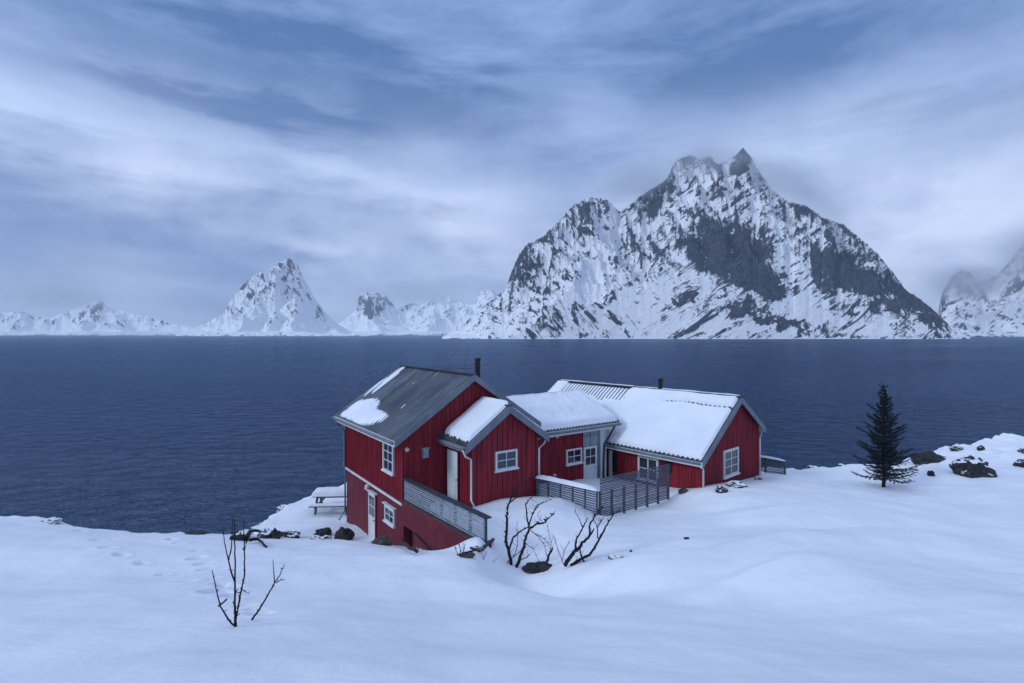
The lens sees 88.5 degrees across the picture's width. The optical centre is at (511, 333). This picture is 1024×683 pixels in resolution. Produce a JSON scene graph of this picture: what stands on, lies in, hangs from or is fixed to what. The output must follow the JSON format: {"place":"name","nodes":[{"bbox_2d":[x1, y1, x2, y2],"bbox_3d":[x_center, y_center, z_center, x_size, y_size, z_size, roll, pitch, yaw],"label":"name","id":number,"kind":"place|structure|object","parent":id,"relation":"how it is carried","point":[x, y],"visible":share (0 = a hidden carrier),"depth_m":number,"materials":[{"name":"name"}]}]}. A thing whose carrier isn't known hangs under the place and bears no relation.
{"place":"outdoors","nodes":[
{"label":"outdoors","id":0,"kind":"place"},
{"bbox_2d":[0,299,193,334],"bbox_3d":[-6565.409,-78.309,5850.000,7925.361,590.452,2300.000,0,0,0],"label":"hills","id":1,"kind":"structure","parent":0,"point":[98,317],"depth_m":5335.57,"materials":[{"name":"white snow"}]},
{"bbox_2d":[176,258,369,335],"bbox_3d":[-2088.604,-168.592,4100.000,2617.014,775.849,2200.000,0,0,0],"label":"pointed mountain","id":2,"kind":"structure","parent":0,"point":[279,300],"depth_m":3540.19,"materials":[{"name":"white snow"}]},
{"bbox_2d":[338,288,496,334],"bbox_3d":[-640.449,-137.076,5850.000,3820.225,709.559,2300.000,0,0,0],"label":"distant ridge","id":3,"kind":"structure","parent":0,"point":[375,313],"depth_m":5468.25,"materials":[{"name":"white snow"}]},
{"bbox_2d":[0,433,1023,682],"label":"snow ground","id":4,"kind":"structure","parent":0,"point":[842,573],"depth_m":11.54,"materials":[{"name":"white snow"}]},
{"bbox_2d":[40,517,62,523],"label":"rock","id":5,"kind":"object","parent":4,"relation":"on","point":[53,520],"visible":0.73,"depth_m":19.35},
{"bbox_2d":[184,530,206,534],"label":"rock","id":6,"kind":"object","parent":4,"relation":"on","point":[202,532],"visible":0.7,"depth_m":20.16,"materials":[{"name":"grey stone"}]},
{"bbox_2d":[212,512,250,626],"bbox_3d":[-4.458,3.796,8.425,0.229,1.814,0.616,0,0,26],"label":"bare shrub","id":7,"kind":"object","parent":4,"relation":"on","point":[235,613],"visible":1,"depth_m":8.43,"materials":[{"name":"black plant"}]},
{"bbox_2d":[229,529,259,540],"bbox_3d":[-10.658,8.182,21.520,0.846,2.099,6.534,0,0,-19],"label":"driftwood","id":8,"kind":"object","parent":4,"relation":"on","point":[239,537],"visible":0.72,"depth_m":18.86,"materials":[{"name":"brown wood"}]},
{"bbox_2d":[249,537,267,547],"bbox_3d":[-8.521,7.016,17.557,0.387,0.489,2.074,0,0,-33],"label":"driftwood","id":9,"kind":"object","parent":4,"relation":"on","point":[259,540],"visible":0.99,"depth_m":17.93,"materials":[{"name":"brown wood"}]},
{"bbox_2d":[256,528,271,538],"bbox_3d":[-9.688,7.904,20.573,0.588,0.524,0.542,0,0,21],"label":"rock","id":10,"kind":"object","parent":4,"relation":"on","point":[265,533],"visible":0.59,"depth_m":20.46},
{"bbox_2d":[251,564,284,619],"bbox_3d":[-4.197,4.397,9.042,0.544,1.001,0.105,0,0,-12],"label":"bare shrub","id":11,"kind":"object","parent":4,"relation":"on","point":[255,614],"visible":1,"depth_m":9.03,"materials":[{"name":"black plant"}]},
{"bbox_2d":[271,527,279,538],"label":"rock","id":12,"kind":"object","parent":4,"relation":"on","point":[275,533],"visible":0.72,"depth_m":20.45,"materials":[{"name":"grey stone"}]},
{"bbox_2d":[280,530,300,538],"bbox_3d":[-9.693,8.834,22.995,0.923,0.530,0.621,0,0,0],"label":"rock","id":13,"kind":"object","parent":4,"relation":"on","point":[289,534],"visible":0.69,"depth_m":22.79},
{"bbox_2d":[310,535,319,538],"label":"rock","id":14,"kind":"object","parent":4,"relation":"on","point":[315,537],"visible":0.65,"depth_m":19.88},
{"bbox_2d":[313,527,331,536],"bbox_3d":[-8.651,9.110,23.971,0.864,0.524,0.645,0,0,0],"label":"rock","id":15,"kind":"object","parent":4,"relation":"on","point":[321,532],"visible":0.73,"depth_m":23.84,"materials":[{"name":"grey stone"}]},
{"bbox_2d":[321,535,331,538],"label":"rock","id":16,"kind":"object","parent":4,"relation":"on","point":[326,537],"visible":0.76,"depth_m":19.65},
{"bbox_2d":[308,487,346,514],"bbox_3d":[-9.850,9.207,29.106,2.254,1.364,1.966,0,0,-4],"label":"picnic table","id":17,"kind":"object","parent":4,"relation":"on","point":[322,493],"visible":0.79,"depth_m":28.66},
{"bbox_2d":[334,527,354,539],"bbox_3d":[-7.476,9.001,23.332,0.876,0.937,0.622,0,0,20],"label":"rock","id":18,"kind":"object","parent":4,"relation":"on","point":[342,533],"visible":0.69,"depth_m":23.16,"materials":[{"name":"grey stone"}]},
{"bbox_2d":[371,536,392,545],"bbox_3d":[-4.631,7.412,18.637,0.684,0.453,0.581,0,0,41],"label":"rock","id":19,"kind":"object","parent":4,"relation":"on","point":[383,540],"visible":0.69,"depth_m":18.52,"materials":[{"name":"grey stone"}]},
{"bbox_2d":[399,538,418,552],"bbox_3d":[-3.356,6.755,16.755,0.212,1.269,3.978,0,0,-18],"label":"fallen pole","id":20,"kind":"object","parent":4,"relation":"on","point":[406,544],"visible":1,"depth_m":15.82,"materials":[{"name":"wood"}]},
{"bbox_2d":[332,358,548,545],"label":"wooden house","id":21,"kind":"structure","parent":4,"relation":"on","point":[469,439],"depth_m":22.07,"materials":[{"name":"paint"}]},
{"bbox_2d":[364,488,377,538],"bbox_3d":[-6.384,8.255,23.805,0.170,2.290,1.280,0,0,-35],"label":"door","id":22,"kind":"structure","parent":21,"relation":"in","point":[371,495],"depth_m":23.74,"materials":[{"name":"white paint"}]},
{"bbox_2d":[381,443,394,476],"bbox_3d":[-5.228,5.183,22.149,0.150,1.365,1.240,0,0,-35],"label":"window","id":23,"kind":"structure","parent":21,"relation":"in","point":[388,451],"depth_m":22.15,"materials":[{"name":"white paint"}]},
{"bbox_2d":[382,501,395,528],"bbox_3d":[-5.168,7.607,22.107,0.160,0.815,1.220,0,0,-35],"label":"window","id":24,"kind":"structure","parent":21,"relation":"in","point":[389,511],"depth_m":22.05,"materials":[{"name":"white paint"}]},
{"bbox_2d":[446,447,459,501],"bbox_3d":[-2.450,5.850,21.651,0.120,2.200,1.060,0,0,-35],"label":"door","id":25,"kind":"structure","parent":21,"relation":"in","point":[452,457],"depth_m":21.58,"materials":[{"name":"white paint"}]},
{"bbox_2d":[494,448,518,472],"bbox_3d":[-0.224,5.173,21.477,1.200,0.825,0.150,0,0,-35],"label":"window","id":26,"kind":"structure","parent":21,"relation":"in","point":[506,460],"depth_m":21.47,"materials":[{"name":"white paint"}]},
{"bbox_2d":[401,499,491,550],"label":"terrace wall","id":27,"kind":"structure","parent":4,"relation":"on","point":[423,529],"depth_m":19.40,"materials":[{"name":"wood"}]},
{"bbox_2d":[401,477,491,541],"bbox_3d":[-2.530,6.353,18.759,0.240,1.235,5.916,0,0,-37],"label":"slatted fence","id":28,"kind":"object","parent":27,"relation":"on","point":[456,503],"visible":0.85,"depth_m":18.34,"materials":[{"name":"grey wood"}]},
{"bbox_2d":[454,541,465,557],"bbox_3d":[-1.474,6.096,14.873,0.309,0.430,0.198,0,0,0],"label":"bare shrub","id":29,"kind":"object","parent":4,"relation":"on","point":[460,549],"visible":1,"depth_m":14.84,"materials":[{"name":"brown plant"}]},
{"bbox_2d":[457,551,475,557],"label":"rock","id":30,"kind":"object","parent":4,"relation":"on","point":[469,555],"visible":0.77,"depth_m":14.95,"materials":[{"name":"grey stone"}]},
{"bbox_2d":[470,545,483,551],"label":"rock","id":31,"kind":"object","parent":4,"relation":"on","point":[472,547],"visible":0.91,"depth_m":15.63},
{"bbox_2d":[482,538,494,550],"bbox_3d":[-0.757,6.624,16.590,0.152,0.543,1.826,0,0,9],"label":"loose board","id":32,"kind":"object","parent":4,"relation":"on","point":[486,544],"visible":0.91,"depth_m":16.42,"materials":[{"name":"grey wood"}]},
{"bbox_2d":[502,476,554,567],"bbox_3d":[0.532,5.855,16.315,1.704,2.727,0.849,0,0,0],"label":"bare bush","id":33,"kind":"object","parent":4,"relation":"on","point":[508,547],"visible":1,"depth_m":16.31,"materials":[{"name":"black plant"}]},
{"bbox_2d":[522,561,552,572],"bbox_3d":[0.814,7.234,16.253,1.075,0.296,0.716,0,0,0],"label":"rock","id":34,"kind":"object","parent":4,"relation":"on","point":[536,567],"visible":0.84,"depth_m":16.09,"materials":[{"name":"grey stone"}]},
{"bbox_2d":[236,464,843,534],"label":"shore stones","id":35,"kind":"object","parent":4,"relation":"on","point":[279,508],"visible":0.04,"depth_m":29.25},
{"bbox_2d":[535,475,597,513],"bbox_3d":[2.275,6.959,21.969,2.604,1.942,0.420,0,0,15],"label":"slatted fence","id":36,"kind":"object","parent":4,"relation":"on","point":[563,482],"visible":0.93,"depth_m":21.89,"materials":[{"name":"grey wood"}]},
{"bbox_2d":[552,501,620,566],"bbox_3d":[2.310,5.991,15.647,2.313,1.916,0.555,0,0,-16],"label":"bare bush","id":37,"kind":"object","parent":4,"relation":"on","point":[571,555],"visible":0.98,"depth_m":15.66,"materials":[{"name":"black plant"}]},
{"bbox_2d":[608,553,623,559],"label":"rock","id":38,"kind":"object","parent":4,"relation":"on","point":[612,556],"visible":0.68,"depth_m":15.51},
{"bbox_2d":[599,464,669,515],"bbox_3d":[5.411,6.943,22.944,4.454,1.974,0.106,0,0,-35],"label":"slatted fence","id":39,"kind":"object","parent":4,"relation":"on","point":[634,491],"visible":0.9,"depth_m":22.81,"materials":[{"name":"grey wood"}]},
{"bbox_2d":[506,378,765,487],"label":"wooden house","id":40,"kind":"structure","parent":4,"relation":"on","point":[692,438],"depth_m":27.07,"materials":[{"name":"red paint"}]},
{"bbox_2d":[565,447,583,466],"bbox_3d":[3.163,6.237,26.702,1.180,0.815,0.150,0,0,-35],"label":"window","id":41,"kind":"structure","parent":40,"relation":"in","point":[573,456],"depth_m":26.70,"materials":[{"name":"white paint"}]},
{"bbox_2d":[583,445,596,478],"bbox_3d":[4.090,6.920,27.356,0.950,2.160,0.130,0,0,-35],"label":"door","id":42,"kind":"structure","parent":40,"relation":"in","point":[590,452],"depth_m":27.35,"materials":[{"name":"white paint"}]},
{"bbox_2d":[638,455,659,483],"bbox_3d":[6.883,6.867,26.618,0.150,1.255,1.320,0,0,-42],"label":"window","id":43,"kind":"structure","parent":40,"relation":"in","point":[644,462],"depth_m":26.63,"materials":[{"name":"white paint"}]},
{"bbox_2d":[722,446,740,479],"bbox_3d":[11.000,6.452,26.349,1.690,1.385,0.150,0,0,-42],"label":"window","id":44,"kind":"structure","parent":40,"relation":"in","point":[730,456],"depth_m":26.32,"materials":[{"name":"white paint"}]},
{"bbox_2d":[678,487,687,493],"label":"rock","id":45,"kind":"object","parent":4,"relation":"on","point":[682,490],"visible":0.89,"depth_m":24.39,"materials":[{"name":"grey stone"}]},
{"bbox_2d":[715,485,727,492],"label":"rock","id":46,"kind":"object","parent":4,"relation":"on","point":[720,489],"visible":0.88,"depth_m":23.54,"materials":[{"name":"grey stone"}]},
{"bbox_2d":[725,480,746,487],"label":"rock","id":47,"kind":"object","parent":4,"relation":"on","point":[736,484],"visible":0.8,"depth_m":24.29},
{"bbox_2d":[761,455,785,473],"bbox_3d":[13.848,7.515,29.866,0.200,1.371,3.206,0,0,-42],"label":"slatted fence","id":48,"kind":"object","parent":4,"relation":"on","point":[771,459],"visible":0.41,"depth_m":29.11,"materials":[{"name":"grey wood"}]},
{"bbox_2d":[850,383,921,486],"bbox_3d":[19.108,5.245,26.960,3.146,5.496,3.047,0,0,-40],"label":"spruce tree","id":49,"kind":"object","parent":4,"relation":"on","point":[882,469],"visible":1,"depth_m":26.75,"materials":[{"name":"green plant"}]},
{"bbox_2d":[910,451,945,464],"bbox_3d":[25.711,7.743,32.382,1.978,1.017,1.770,0,0,0],"label":"rock","id":50,"kind":"object","parent":4,"relation":"on","point":[927,457],"visible":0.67,"depth_m":32.15,"materials":[{"name":"grey stone"}]},
{"bbox_2d":[927,470,934,475],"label":"rock","id":51,"kind":"object","parent":4,"relation":"on","point":[931,473],"visible":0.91,"depth_m":28.89,"materials":[{"name":"grey stone"}]},
{"bbox_2d":[949,445,964,450],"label":"rock","id":52,"kind":"object","parent":4,"relation":"on","point":[955,448],"visible":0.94,"depth_m":33.11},
{"bbox_2d":[949,455,997,477],"bbox_3d":[25.116,7.399,28.656,2.012,1.637,1.413,0,0,22],"label":"rock","id":53,"kind":"object","parent":4,"relation":"on","point":[970,466],"visible":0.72,"depth_m":28.26,"materials":[{"name":"grey stone"}]},
{"bbox_2d":[977,445,984,450],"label":"rock","id":54,"kind":"object","parent":4,"relation":"on","point":[980,448],"visible":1,"depth_m":32.34,"materials":[{"name":"grey stone"}]},
{"bbox_2d":[1013,458,1023,467],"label":"rock","id":55,"kind":"object","parent":4,"relation":"on","point":[1019,462],"visible":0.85,"depth_m":29.68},
{"bbox_2d":[1017,448,1023,453],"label":"rock","id":56,"kind":"object","parent":4,"relation":"on","point":[1020,450],"visible":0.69,"depth_m":31.32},
{"bbox_2d":[0,335,1023,534],"bbox_3d":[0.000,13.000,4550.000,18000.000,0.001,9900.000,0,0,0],"label":"sea","id":57,"kind":"structure","parent":0,"point":[159,434],"depth_m":107.43,"materials":[{"name":"blue liquid"}]},
{"bbox_2d":[0,0,1023,327],"label":"sky","id":58,"kind":"structure","parent":0,"point":[158,157],"materials":[{"name":"blue"}]},
{"bbox_2d":[442,148,969,338],"bbox_3d":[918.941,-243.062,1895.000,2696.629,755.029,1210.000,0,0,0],"label":"mountain","id":59,"kind":"structure","parent":0,"point":[709,247],"depth_m":1451.05,"materials":[{"name":"white snow"}]},
{"bbox_2d":[938,245,1023,336],"bbox_3d":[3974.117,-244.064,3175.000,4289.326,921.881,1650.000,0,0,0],"label":"misty mountain","id":60,"kind":"structure","parent":0,"point":[972,306],"depth_m":2826.12,"materials":[{"name":"white snow"}]}
]}

